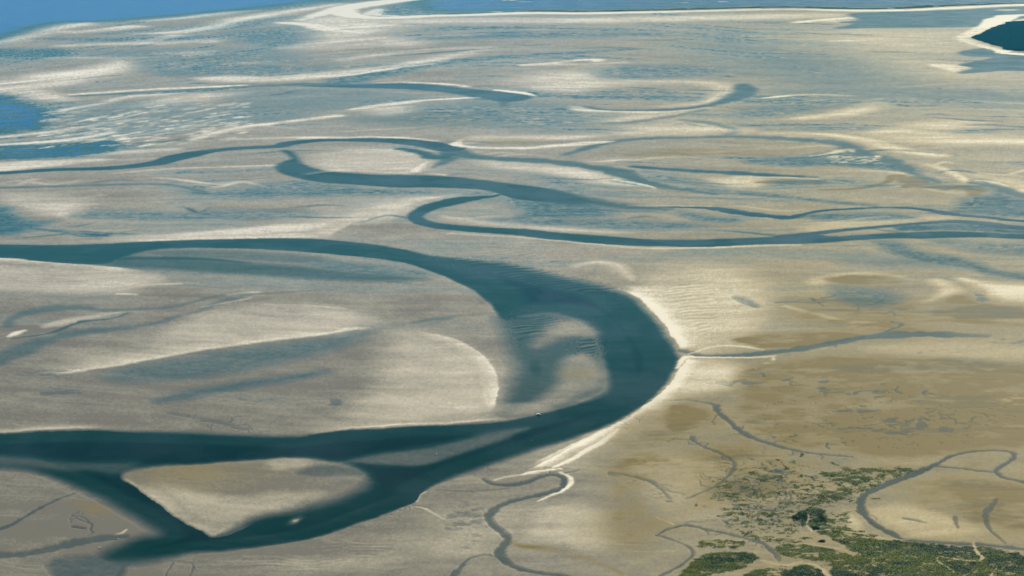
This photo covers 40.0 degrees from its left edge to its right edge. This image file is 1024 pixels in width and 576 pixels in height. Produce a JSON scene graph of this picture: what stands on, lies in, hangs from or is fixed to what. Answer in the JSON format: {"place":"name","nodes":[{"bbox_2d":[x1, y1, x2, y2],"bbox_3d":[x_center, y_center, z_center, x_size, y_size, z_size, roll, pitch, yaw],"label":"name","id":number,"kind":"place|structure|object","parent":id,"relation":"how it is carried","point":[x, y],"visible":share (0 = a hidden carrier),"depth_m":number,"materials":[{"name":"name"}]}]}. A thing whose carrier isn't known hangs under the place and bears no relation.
{"place":"outdoors","nodes":[
{"label":"outdoors","id":0,"kind":"place"},
{"bbox_2d":[0,0,1023,575],"bbox_3d":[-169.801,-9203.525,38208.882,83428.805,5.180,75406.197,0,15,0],"label":"tidal flat","id":1,"kind":"structure","parent":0,"point":[638,494],"depth_m":3807.24,"materials":[{"name":"beige sand"}]},
{"bbox_2d":[0,238,678,563],"bbox_3d":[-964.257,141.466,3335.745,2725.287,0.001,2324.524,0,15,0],"label":"tidal channel","id":2,"kind":"object","parent":1,"relation":"in","point":[639,357],"visible":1,"depth_m":2792.81,"materials":[{"name":"liquid"}]},
{"bbox_2d":[0,6,1023,575],"bbox_3d":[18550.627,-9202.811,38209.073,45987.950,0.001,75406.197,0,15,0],"label":"pool","id":3,"kind":"structure","parent":1,"relation":"on","point":[16,116],"depth_m":6213.16,"materials":[{"name":"liquid"}]},
{"bbox_2d":[0,51,1023,246],"bbox_3d":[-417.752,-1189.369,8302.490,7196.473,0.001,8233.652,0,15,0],"label":"meander","id":4,"kind":"object","parent":1,"relation":"in","point":[293,166],"visible":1,"depth_m":5049.58,"materials":[{"name":"liquid"}]},
{"bbox_2d":[1,83,1023,570],"bbox_3d":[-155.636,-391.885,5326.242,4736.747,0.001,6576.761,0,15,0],"label":"creek","id":5,"kind":"structure","parent":1,"relation":"in","point":[739,93],"depth_m":5769.97,"materials":[{"name":"liquid"}]},
{"bbox_2d":[529,3,1008,11],"bbox_3d":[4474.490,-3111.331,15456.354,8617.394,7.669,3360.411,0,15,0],"label":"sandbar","id":6,"kind":"structure","parent":1,"relation":"on","point":[923,6],"depth_m":15024.29,"materials":[{"name":"beige sand"}]},
{"bbox_2d":[797,512,808,519],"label":"shrub","id":7,"kind":"object","parent":1,"relation":"on","point":[804,516],"visible":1,"depth_m":2404.37,"materials":[{"name":"green plant"}]},
{"bbox_2d":[813,512,827,521],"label":"shrub","id":8,"kind":"object","parent":1,"relation":"on","point":[821,516],"visible":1,"depth_m":2396.01,"materials":[{"name":"green plant"}]},
{"bbox_2d":[679,453,1023,575],"bbox_3d":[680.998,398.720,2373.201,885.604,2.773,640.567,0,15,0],"label":"marsh grass","id":9,"kind":"structure","parent":1,"relation":"on","point":[896,544],"depth_m":2266.62,"materials":[{"name":"green plant"}]},
{"bbox_2d":[971,20,1023,50],"bbox_3d":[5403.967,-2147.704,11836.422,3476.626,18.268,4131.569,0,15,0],"label":"water pool","id":10,"kind":"object","parent":1,"relation":"on","point":[1008,35],"visible":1,"depth_m":11537.59,"materials":[{"name":"blue liquid"}]},
{"bbox_2d":[0,0,1023,39],"bbox_3d":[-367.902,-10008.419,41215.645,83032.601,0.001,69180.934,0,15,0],"label":"sea","id":11,"kind":"structure","parent":0,"point":[18,17],"depth_m":15271.27,"materials":[{"name":"liquid"}]},
{"bbox_2d":[836,6,1023,72],"bbox_3d":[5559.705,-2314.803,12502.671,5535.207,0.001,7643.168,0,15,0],"label":"inlet","id":12,"kind":"object","parent":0,"point":[962,18],"visible":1,"depth_m":13076.79,"materials":[{"name":"liquid"}]}
]}

